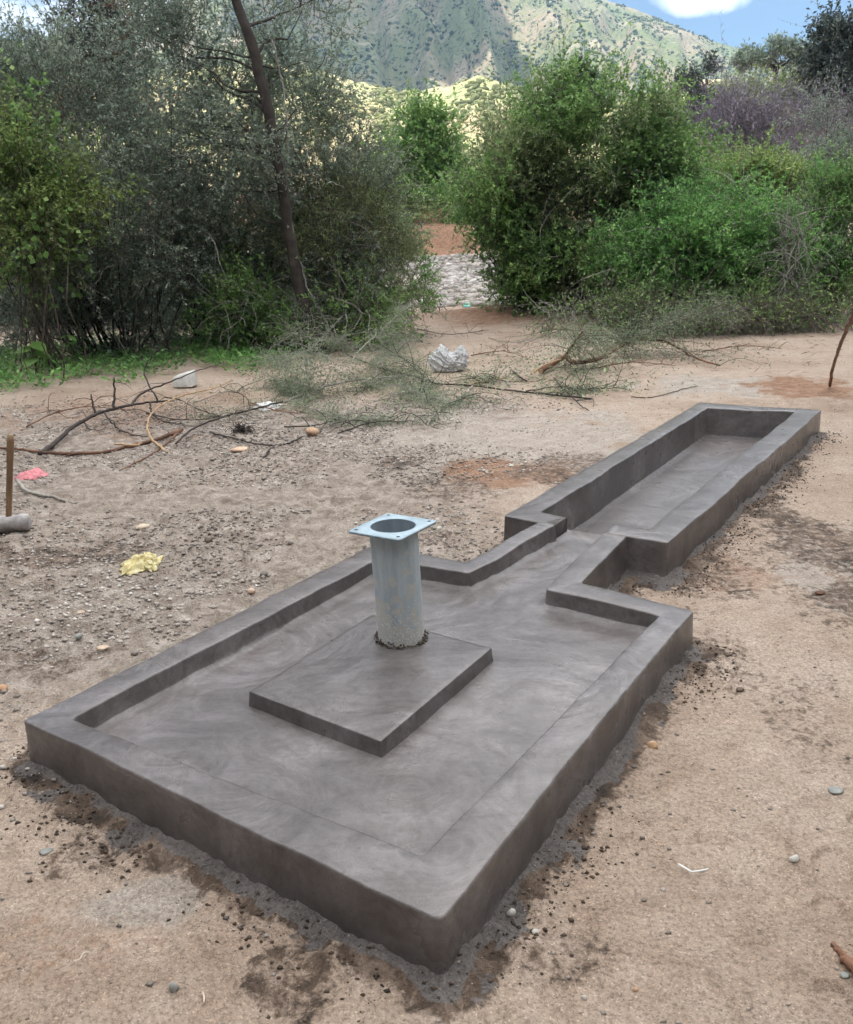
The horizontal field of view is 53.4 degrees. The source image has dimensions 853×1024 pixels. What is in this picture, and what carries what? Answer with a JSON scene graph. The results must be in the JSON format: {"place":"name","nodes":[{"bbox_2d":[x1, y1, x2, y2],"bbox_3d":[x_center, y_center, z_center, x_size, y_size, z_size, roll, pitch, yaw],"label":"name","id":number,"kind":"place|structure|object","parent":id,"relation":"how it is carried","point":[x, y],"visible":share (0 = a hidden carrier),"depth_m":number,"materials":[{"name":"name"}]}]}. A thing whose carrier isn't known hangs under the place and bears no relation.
{"place":"outdoors","nodes":[
{"label":"outdoors","id":0,"kind":"place"},
{"bbox_2d":[0,384,573,843],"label":"gravel","id":1,"kind":"structure","parent":0,"point":[152,534],"depth_m":5.28,"materials":[{"name":"gravel"}]},
{"bbox_2d":[0,66,794,194],"bbox_3d":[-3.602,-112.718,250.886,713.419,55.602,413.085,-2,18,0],"label":"foothill","id":2,"kind":"structure","parent":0,"point":[460,90],"depth_m":253.60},
{"bbox_2d":[10,64,819,191],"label":"foothill scrub","id":3,"kind":"object","parent":2,"relation":"on","point":[401,98],"visible":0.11,"depth_m":253.73,"materials":[{"name":"plant"}]},
{"bbox_2d":[3,0,796,99],"bbox_3d":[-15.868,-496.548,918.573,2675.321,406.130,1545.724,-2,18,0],"label":"mountain","id":4,"kind":"structure","parent":0,"point":[453,68],"depth_m":775.42,"materials":[{"name":"stone"}]},
{"bbox_2d":[31,0,782,96],"bbox_3d":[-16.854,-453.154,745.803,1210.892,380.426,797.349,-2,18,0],"label":"mountain scrub","id":5,"kind":"object","parent":4,"relation":"on","point":[526,45],"visible":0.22,"depth_m":777.90,"materials":[{"name":"green plant"}]},
{"bbox_2d":[0,132,852,1023],"bbox_3d":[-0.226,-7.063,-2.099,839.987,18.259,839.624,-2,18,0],"label":"ground","id":6,"kind":"structure","parent":0,"point":[720,972],"depth_m":2.88,"materials":[{"name":"soil"}]},
{"bbox_2d":[0,684,8,691],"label":"stone","id":7,"kind":"object","parent":6,"relation":"on","point":[3,686],"visible":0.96,"depth_m":3.23,"materials":[{"name":"stone"}]},
{"bbox_2d":[0,434,31,531],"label":"sledgehammer","id":8,"kind":"object","parent":6,"relation":"on","point":[9,521],"visible":1,"depth_m":4.98,"materials":[{"name":"metal"}]},
{"bbox_2d":[14,468,47,480],"bbox_3d":[-2.937,-0.287,6.298,0.216,0.066,0.327,-2,18,0],"label":"pink rag","id":9,"kind":"object","parent":6,"relation":"on","point":[34,473],"visible":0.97,"depth_m":6.23,"materials":[{"name":"fabric"}]},
{"bbox_2d":[14,341,51,376],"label":"broad leaved plant","id":10,"kind":"object","parent":6,"relation":"on","point":[38,352],"visible":0.92,"depth_m":11.01,"materials":[{"name":"green plant"}]},
{"bbox_2d":[38,847,52,854],"bbox_3d":[-1.059,0.945,2.357,0.040,0.011,0.025,-13,21,-31],"label":"stone","id":11,"kind":"object","parent":6,"relation":"on","point":[47,850],"visible":1,"depth_m":2.35,"materials":[{"name":"stone"}]},
{"bbox_2d":[15,478,76,503],"bbox_3d":[-2.632,-0.133,5.763,0.799,0.060,0.100,13,23,38],"label":"root","id":12,"kind":"object","parent":6,"relation":"on","point":[21,485],"visible":0.98,"depth_m":5.73,"materials":[{"name":"wood"}]},
{"bbox_2d":[0,41,94,378],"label":"creeper vine","id":13,"kind":"object","parent":6,"relation":"on","point":[42,253],"visible":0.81,"depth_m":10.52,"materials":[{"name":"green plant"}]},
{"bbox_2d":[56,335,76,370],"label":"broad leaved plant","id":14,"kind":"object","parent":6,"relation":"on","point":[73,338],"visible":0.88,"depth_m":11.37,"materials":[{"name":"green plant"}]},
{"bbox_2d":[0,57,150,373],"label":"yellow green shrub","id":15,"kind":"object","parent":6,"relation":"on","point":[54,188],"visible":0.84,"depth_m":10.63,"materials":[{"name":"green plant"}]},
{"bbox_2d":[74,633,82,638],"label":"stone","id":16,"kind":"object","parent":6,"relation":"on","point":[78,635],"visible":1,"depth_m":3.62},
{"bbox_2d":[74,951,89,961],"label":"dry stalk","id":17,"kind":"object","parent":6,"relation":"on","point":[81,956],"visible":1,"depth_m":2.00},
{"bbox_2d":[26,394,138,426],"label":"dry twig","id":18,"kind":"object","parent":6,"relation":"on","point":[50,414],"visible":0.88,"depth_m":8.36,"materials":[{"name":"wood"}]},
{"bbox_2d":[0,427,183,455],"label":"cut branch","id":19,"kind":"object","parent":6,"relation":"on","point":[164,436],"visible":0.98,"depth_m":6.95,"materials":[{"name":"brown plant"}]},
{"bbox_2d":[96,645,109,649],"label":"stone","id":20,"kind":"object","parent":6,"relation":"on","point":[101,647],"visible":1,"depth_m":3.52,"materials":[{"name":"stone"}]},
{"bbox_2d":[2,0,207,324],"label":"tall tree","id":21,"kind":"object","parent":6,"relation":"on","point":[88,34],"visible":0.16,"depth_m":16.02,"materials":[{"name":"green plant"}]},
{"bbox_2d":[37,332,220,455],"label":"cut branch","id":22,"kind":"object","parent":6,"relation":"on","point":[54,443],"visible":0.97,"depth_m":7.98,"materials":[{"name":"brown plant"}]},
{"bbox_2d":[104,552,163,579],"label":"crumpled litter","id":23,"kind":"object","parent":6,"relation":"on","point":[145,561],"visible":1,"depth_m":4.42,"materials":[{"name":"paper"}]},
{"bbox_2d":[0,0,272,363],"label":"thorn shrub","id":24,"kind":"object","parent":6,"relation":"on","point":[114,270],"visible":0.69,"depth_m":11.81,"materials":[{"name":"green plant"}]},
{"bbox_2d":[135,523,149,528],"bbox_3d":[-1.683,0.088,5.022,0.086,0.035,0.058,-12,20,-28],"label":"stone","id":25,"kind":"object","parent":6,"relation":"on","point":[142,526],"visible":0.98,"depth_m":5.01,"materials":[{"name":"stone"}]},
{"bbox_2d":[0,317,294,394],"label":"weeds","id":26,"kind":"object","parent":6,"relation":"on","point":[236,358],"visible":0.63,"depth_m":11.54,"materials":[{"name":"green plant"}]},
{"bbox_2d":[120,432,179,469],"bbox_3d":[-2.213,-0.513,6.918,0.068,0.028,1.257,-1,18,4],"label":"stick","id":27,"kind":"object","parent":6,"relation":"on","point":[167,442],"visible":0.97,"depth_m":6.82,"materials":[{"name":"wood"}]},
{"bbox_2d":[169,982,178,992],"bbox_3d":[-0.569,1.070,1.906,0.022,0.028,0.018,-2,18,0],"label":"stone","id":28,"kind":"object","parent":6,"relation":"on","point":[173,987],"visible":1,"depth_m":1.90,"materials":[{"name":"stone"}]},
{"bbox_2d":[173,370,196,387],"bbox_3d":[-2.854,-1.571,9.975,0.276,0.189,0.212,1,18,9],"label":"white block","id":29,"kind":"object","parent":6,"relation":"on","point":[189,380],"depth_m":9.91,"materials":[{"name":"stone"}]},
{"bbox_2d":[146,380,232,453],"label":"peeled branch","id":30,"kind":"object","parent":6,"relation":"on","point":[151,438],"visible":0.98,"depth_m":7.92,"materials":[{"name":"brown wood"}]},
{"bbox_2d":[147,393,239,425],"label":"dry twig","id":31,"kind":"object","parent":6,"relation":"on","point":[208,416],"visible":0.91,"depth_m":7.94,"materials":[{"name":"wood"}]},
{"bbox_2d":[0,354,403,449],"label":"dry twig litter","id":32,"kind":"object","parent":6,"relation":"on","point":[155,415],"visible":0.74,"depth_m":8.29,"materials":[{"name":"brown plant"}]},
{"bbox_2d":[0,136,411,328],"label":"back thicket","id":33,"kind":"object","parent":6,"relation":"on","point":[12,286],"visible":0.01,"depth_m":17.61,"materials":[{"name":"green plant"}]},
{"bbox_2d":[204,536,212,542],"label":"earth clod","id":34,"kind":"object","parent":6,"relation":"on","point":[207,539],"visible":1,"depth_m":4.76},
{"bbox_2d":[82,25,337,343],"bbox_3d":[-3.737,-4.936,14.031,4.552,5.735,3.515,5,19,21],"label":"olive shrub","id":35,"kind":"object","parent":6,"relation":"on","point":[210,262],"visible":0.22,"depth_m":13.63,"materials":[{"name":"green plant"}]},
{"bbox_2d":[144,373,293,443],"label":"cut branch","id":36,"kind":"object","parent":6,"relation":"on","point":[231,413],"visible":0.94,"depth_m":8.38,"materials":[{"name":"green plant"}]},
{"bbox_2d":[69,0,403,348],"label":"leaning thorn tree","id":37,"kind":"object","parent":6,"relation":"on","point":[263,76],"visible":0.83,"depth_m":12.08,"materials":[{"name":"green plant"}]},
{"bbox_2d":[271,40,339,350],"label":"dead vine","id":38,"kind":"object","parent":37,"relation":"hanging from","point":[287,161],"visible":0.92,"depth_m":11.74,"materials":[{"name":"wood"}]},
{"bbox_2d":[230,446,248,451],"bbox_3d":[-1.509,-0.504,6.825,0.157,0.038,0.102,-9,19,-20],"label":"stone","id":39,"kind":"object","parent":6,"relation":"on","point":[240,449],"visible":1,"depth_m":6.80,"materials":[{"name":"stone"}]},
{"bbox_2d":[225,419,255,434],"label":"root tuft","id":40,"kind":"object","parent":6,"relation":"on","point":[239,427],"visible":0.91,"depth_m":7.44,"materials":[{"name":"black plant"}]},
{"bbox_2d":[195,365,286,402],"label":"dry twig","id":41,"kind":"object","parent":6,"relation":"on","point":[237,390],"visible":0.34,"depth_m":9.32,"materials":[{"name":"wood"}]},
{"bbox_2d":[247,588,255,593],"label":"stone","id":42,"kind":"object","parent":6,"relation":"on","point":[251,590],"visible":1,"depth_m":4.05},
{"bbox_2d":[209,431,302,458],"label":"twig","id":43,"kind":"object","parent":6,"relation":"on","point":[263,457],"visible":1,"depth_m":7.01,"materials":[{"name":"wood"}]},
{"bbox_2d":[260,570,268,575],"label":"stone","id":44,"kind":"object","parent":6,"relation":"on","point":[264,573],"visible":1,"depth_m":4.20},
{"bbox_2d":[253,401,281,410],"bbox_3d":[-1.623,-1.085,8.578,0.291,0.070,0.450,-2,18,0],"label":"white rag","id":45,"kind":"object","parent":6,"relation":"on","point":[265,403],"visible":0.66,"depth_m":8.51,"materials":[{"name":"fabric"}]},
{"bbox_2d":[234,402,310,418],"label":"dry twig","id":46,"kind":"object","parent":6,"relation":"on","point":[279,410],"visible":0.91,"depth_m":8.11,"materials":[{"name":"wood"}]},
{"bbox_2d":[165,223,425,356],"bbox_3d":[-1.875,-2.933,12.502,3.778,2.606,2.262,-2,18,0],"label":"leafy shrub","id":47,"kind":"object","parent":6,"relation":"on","point":[244,321],"visible":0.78,"depth_m":12.42,"materials":[{"name":"green plant"}]},
{"bbox_2d":[305,427,318,435],"bbox_3d":[-0.983,-0.689,7.274,0.087,0.079,0.105,11,22,34],"label":"stone","id":48,"kind":"object","parent":6,"relation":"on","point":[314,431],"visible":1,"depth_m":7.25,"materials":[{"name":"stone"}]},
{"bbox_2d":[284,409,350,432],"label":"dry twig","id":49,"kind":"object","parent":6,"relation":"on","point":[308,425],"visible":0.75,"depth_m":7.56,"materials":[{"name":"wood"}]},
{"bbox_2d":[253,272,419,361],"bbox_3d":[-1.328,-2.930,12.470,2.755,1.201,2.440,-10,20,-25],"label":"cut foliage heap","id":50,"kind":"object","parent":6,"relation":"on","point":[298,333],"visible":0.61,"depth_m":12.01,"materials":[{"name":"green plant"}]},
{"bbox_2d":[202,42,480,345],"bbox_3d":[-1.236,-4.268,13.314,4.292,5.608,3.612,5,19,19],"label":"feathery shrub","id":51,"kind":"object","parent":6,"relation":"on","point":[353,201],"visible":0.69,"depth_m":12.95,"materials":[{"name":"green plant"}]},
{"bbox_2d":[25,522,692,974],"bbox_3d":[0.104,0.522,3.333,1.590,0.262,2.661,10,21,32],"label":"well apron","id":52,"kind":"object","parent":6,"relation":"on","point":[309,744],"visible":0.93,"depth_m":2.68,"materials":[{"name":"concrete"}]},
{"bbox_2d":[348,513,436,649],"bbox_3d":[-0.113,0.271,3.129,0.224,0.478,0.252,9,21,31],"label":"well casing pipe","id":53,"kind":"object","parent":52,"relation":"on","point":[394,544],"visible":1,"depth_m":3.07,"materials":[{"name":"metal"}]},
{"bbox_2d":[229,283,497,432],"bbox_3d":[-0.887,-1.956,9.568,3.130,1.140,5.083,-2,18,0],"label":"cut foliage heap","id":54,"kind":"object","parent":6,"relation":"on","point":[309,389],"visible":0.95,"depth_m":9.13,"materials":[{"name":"green plant"}]},
{"bbox_2d":[330,410,413,433],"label":"dry twig","id":55,"kind":"object","parent":6,"relation":"on","point":[369,422],"visible":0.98,"depth_m":7.49,"materials":[{"name":"wood"}]},
{"bbox_2d":[372,204,437,263],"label":"bank bush","id":56,"kind":"object","parent":6,"relation":"on","point":[420,241],"visible":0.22,"depth_m":31.42,"materials":[{"name":"green plant"}]},
{"bbox_2d":[354,73,477,209],"bbox_3d":[-0.145,-17.358,40.777,6.696,6.479,4.965,-2,18,0],"label":"round tree","id":57,"kind":"object","parent":6,"relation":"on","point":[419,121],"visible":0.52,"depth_m":39.68,"materials":[{"name":"green plant"}]},
{"bbox_2d":[373,364,465,405],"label":"dry twig","id":58,"kind":"object","parent":6,"relation":"on","point":[416,394],"visible":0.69,"depth_m":8.66,"materials":[{"name":"wood"}]},
{"bbox_2d":[355,141,484,223],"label":"bank shrub","id":59,"kind":"object","parent":6,"relation":"on","point":[425,209],"visible":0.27,"depth_m":36.47,"materials":[{"name":"green plant"}]},
{"bbox_2d":[0,430,847,1021],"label":"soil crumbs","id":60,"kind":"object","parent":6,"relation":"on","point":[376,974],"visible":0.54,"depth_m":2.36,"materials":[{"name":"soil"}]},
{"bbox_2d":[402,249,447,312],"bbox_3d":[-0.090,-4.771,17.914,1.222,1.536,1.078,-2,18,0],"label":"sapling","id":61,"kind":"object","parent":6,"relation":"on","point":[424,300],"visible":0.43,"depth_m":17.86,"materials":[{"name":"green plant"}]},
{"bbox_2d":[0,376,852,1023],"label":"grit","id":62,"kind":"object","parent":6,"relation":"on","point":[564,884],"visible":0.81,"depth_m":3.73,"materials":[{"name":"stone"}]},
{"bbox_2d":[427,344,468,371],"bbox_3d":[0.269,-1.916,10.477,0.530,0.327,0.327,-2,18,0],"label":"plastic bag","id":63,"kind":"object","parent":6,"relation":"on","point":[458,357],"visible":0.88,"depth_m":10.40,"materials":[{"name":"plastic"}]},
{"bbox_2d":[419,323,483,337],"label":"dry twig","id":64,"kind":"object","parent":6,"relation":"on","point":[457,333],"visible":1,"depth_m":14.13,"materials":[{"name":"wood"}]},
{"bbox_2d":[314,242,609,307],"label":"river pebbles","id":65,"kind":"object","parent":6,"relation":"on","point":[455,276],"visible":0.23,"depth_m":24.82,"materials":[{"name":"stone"}]},
{"bbox_2d":[444,369,517,385],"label":"dry twig","id":66,"kind":"object","parent":6,"relation":"on","point":[486,378],"visible":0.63,"depth_m":9.57,"materials":[{"name":"wood"}]},
{"bbox_2d":[329,333,647,436],"bbox_3d":[-0.454,-1.622,9.286,4.955,0.660,3.542,13,23,39],"label":"cut branch","id":67,"kind":"object","parent":6,"relation":"on","point":[485,380],"visible":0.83,"depth_m":9.10,"materials":[{"name":"green plant"}]},
{"bbox_2d":[471,337,531,359],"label":"dry twig","id":68,"kind":"object","parent":6,"relation":"on","point":[494,351],"visible":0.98,"depth_m":11.63,"materials":[{"name":"wood"}]},
{"bbox_2d":[507,908,515,916],"bbox_3d":[0.207,0.979,2.069,0.024,0.023,0.014,-5,18,-9],"label":"stone","id":69,"kind":"object","parent":6,"relation":"on","point":[511,912],"visible":1,"depth_m":2.06,"materials":[{"name":"stone"}]},
{"bbox_2d":[512,370,526,381],"bbox_3d":[1.077,-1.585,9.868,0.036,0.033,0.728,-4,18,-5],"label":"stick","id":70,"kind":"object","parent":6,"relation":"on","point":[519,376],"visible":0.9,"depth_m":9.80,"materials":[{"name":"wood"}]},
{"bbox_2d":[490,333,564,343],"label":"dry twig","id":71,"kind":"object","parent":6,"relation":"on","point":[523,340],"visible":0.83,"depth_m":12.86,"materials":[{"name":"wood"}]},
{"bbox_2d":[431,9,635,303],"bbox_3d":[2.111,-6.611,16.461,3.852,5.556,3.693,0,18,6],"label":"sparse upright bush","id":72,"kind":"object","parent":6,"relation":"on","point":[490,124],"visible":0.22,"depth_m":15.81,"materials":[{"name":"green plant"}]},
{"bbox_2d":[340,336,733,405],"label":"leaf litter","id":73,"kind":"object","parent":6,"relation":"on","point":[535,366],"visible":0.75,"depth_m":9.79,"materials":[{"name":"plant"}]},
{"bbox_2d":[530,358,560,374],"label":"peeled branch","id":74,"kind":"object","parent":6,"relation":"on","point":[537,369],"visible":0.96,"depth_m":9.87,"materials":[{"name":"brown wood"}]},
{"bbox_2d":[525,362,608,394],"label":"dry twig","id":75,"kind":"object","parent":6,"relation":"on","point":[567,385],"visible":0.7,"depth_m":8.90,"materials":[{"name":"wood"}]},
{"bbox_2d":[554,377,593,410],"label":"twig","id":76,"kind":"object","parent":6,"relation":"on","point":[575,399],"visible":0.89,"depth_m":8.36,"materials":[{"name":"wood"}]},
{"bbox_2d":[425,14,741,315],"bbox_3d":[2.850,-5.991,15.730,5.761,5.770,3.882,-2,18,0],"label":"broad bush","id":77,"kind":"object","parent":6,"relation":"on","point":[553,247],"visible":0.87,"depth_m":15.12,"materials":[{"name":"green plant"}]},
{"bbox_2d":[567,52,600,237],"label":"pointed shoot","id":78,"kind":"object","parent":6,"relation":"on","point":[593,75],"visible":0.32,"depth_m":15.20,"materials":[{"name":"green plant"}]},
{"bbox_2d":[427,331,841,377],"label":"dry stalk litter","id":79,"kind":"object","parent":6,"relation":"on","point":[686,354],"visible":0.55,"depth_m":11.26,"materials":[{"name":"brown plant"}]},
{"bbox_2d":[495,270,774,376],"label":"cut branch","id":80,"kind":"object","parent":6,"relation":"on","point":[624,342],"visible":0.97,"depth_m":10.76,"materials":[{"name":"green plant"}]},
{"bbox_2d":[591,342,681,369],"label":"dry twig","id":81,"kind":"object","parent":6,"relation":"on","point":[635,361],"visible":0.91,"depth_m":10.30,"materials":[{"name":"wood"}]},
{"bbox_2d":[647,741,657,748],"bbox_3d":[0.724,0.748,2.716,0.036,0.029,0.024,-2,18,0],"label":"stone","id":82,"kind":"object","parent":6,"relation":"on","point":[652,744],"visible":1,"depth_m":2.71,"materials":[{"name":"stone"}]},
{"bbox_2d":[504,402,820,576],"bbox_3d":[1.757,-0.272,5.606,0.955,0.266,3.533,10,21,32],"label":"water trough","id":83,"kind":"object","parent":6,"relation":"on","point":[667,497],"visible":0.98,"depth_m":5.33,"materials":[{"name":"concrete"}]},
{"bbox_2d":[622,348,706,359],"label":"dry twig","id":84,"kind":"object","parent":6,"relation":"on","point":[661,354],"visible":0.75,"depth_m":10.96,"materials":[{"name":"wood"}]},
{"bbox_2d":[631,385,697,397],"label":"twig","id":85,"kind":"object","parent":6,"relation":"on","point":[661,395],"visible":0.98,"depth_m":8.53,"materials":[{"name":"wood"}]},
{"bbox_2d":[504,253,852,340],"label":"brushwood","id":86,"kind":"object","parent":6,"relation":"on","point":[761,315],"visible":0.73,"depth_m":13.08,"materials":[{"name":"green plant"}]},
{"bbox_2d":[678,863,708,872],"bbox_3d":[0.696,0.932,2.210,0.079,0.006,0.026,3,19,16],"label":"straw","id":87,"kind":"object","parent":6,"relation":"on","point":[687,869],"visible":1,"depth_m":2.21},
{"bbox_2d":[661,49,733,144],"bbox_3d":[11.995,-16.961,36.645,3.800,5.511,2.535,-2,18,0],"label":"dark ragged tree","id":88,"kind":"object","parent":6,"relation":"on","point":[709,66],"visible":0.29,"depth_m":35.94,"materials":[{"name":"green plant"}]},
{"bbox_2d":[566,140,840,329],"bbox_3d":[4.718,-4.450,14.291,4.710,3.568,3.044,-2,18,0],"label":"bright bush","id":89,"kind":"object","parent":6,"relation":"on","point":[705,240],"visible":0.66,"depth_m":13.82,"materials":[{"name":"green plant"}]},
{"bbox_2d":[736,687,744,691],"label":"earth clod","id":90,"kind":"object","parent":6,"relation":"on","point":[740,689],"visible":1,"depth_m":3.07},
{"bbox_2d":[702,340,792,351],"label":"dry twig","id":91,"kind":"object","parent":6,"relation":"on","point":[745,347],"visible":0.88,"depth_m":11.50,"materials":[{"name":"wood"}]},
{"bbox_2d":[650,10,852,185],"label":"dry purple bush","id":92,"kind":"object","parent":6,"relation":"on","point":[753,119],"visible":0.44,"depth_m":24.16,"materials":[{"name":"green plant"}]},
{"bbox_2d":[661,120,848,282],"bbox_3d":[6.449,-6.152,17.546,4.072,3.698,2.666,-2,18,0],"label":"yellow tipped bush","id":93,"kind":"object","parent":6,"relation":"on","point":[772,167],"visible":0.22,"depth_m":16.78,"materials":[{"name":"green plant"}]},
{"bbox_2d":[725,28,815,91],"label":"acacia tree","id":94,"kind":"object","parent":6,"relation":"on","point":[779,50],"visible":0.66,"depth_m":55.28,"materials":[{"name":"green plant"}]},
{"bbox_2d":[712,52,852,147],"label":"hillside bush","id":95,"kind":"object","parent":6,"relation":"on","point":[782,78],"visible":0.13,"depth_m":39.62,"materials":[{"name":"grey plant"}]},
{"bbox_2d":[734,154,852,331],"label":"dead shrub","id":96,"kind":"object","parent":6,"relation":"on","point":[785,248],"visible":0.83,"depth_m":13.23,"materials":[{"name":"grey plant"}]},
{"bbox_2d":[789,855,798,862],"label":"stone","id":97,"kind":"object","parent":6,"relation":"on","point":[794,859],"visible":1,"depth_m":2.23,"materials":[{"name":"stone"}]},
{"bbox_2d":[756,134,852,320],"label":"lush bush","id":98,"kind":"object","parent":6,"relation":"on","point":[838,192],"visible":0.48,"depth_m":14.33,"materials":[{"name":"green plant"}]},
{"bbox_2d":[769,65,852,235],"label":"grey green bush","id":99,"kind":"object","parent":6,"relation":"on","point":[839,138],"visible":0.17,"depth_m":18.43,"materials":[{"name":"green plant"}]},
{"bbox_2d":[775,0,852,151],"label":"dark tall tree","id":100,"kind":"object","parent":6,"relation":"on","point":[832,38],"visible":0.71,"depth_m":31.89,"materials":[{"name":"green plant"}]},
{"bbox_2d":[815,591,824,594],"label":"earth clod","id":101,"kind":"object","parent":6,"relation":"on","point":[819,592],"visible":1,"depth_m":3.86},
{"bbox_2d":[828,786,843,793],"bbox_3d":[1.210,0.823,2.507,0.045,0.012,0.034,-2,18,0],"label":"stone","id":102,"kind":"object","parent":6,"relation":"on","point":[835,790],"visible":1,"depth_m":2.50,"materials":[{"name":"stone"}]},
{"bbox_2d":[828,311,852,386],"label":"leaning stick","id":103,"kind":"object","parent":6,"relation":"on","point":[848,323],"visible":1,"depth_m":6.32,"materials":[{"name":"wood"}]},
{"bbox_2d":[830,942,852,974],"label":"root","id":104,"kind":"object","parent":6,"relation":"on","point":[845,959],"visible":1,"depth_m":1.92,"materials":[{"name":"brown plant"}]},
{"bbox_2d":[840,972,849,978],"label":"stone","id":105,"kind":"object","parent":6,"relation":"on","point":[845,975],"visible":1,"depth_m":1.90,"materials":[{"name":"stone"}]},
{"bbox_2d":[0,0,852,59],"label":"sky","id":106,"kind":"structure","parent":0,"point":[754,19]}
]}

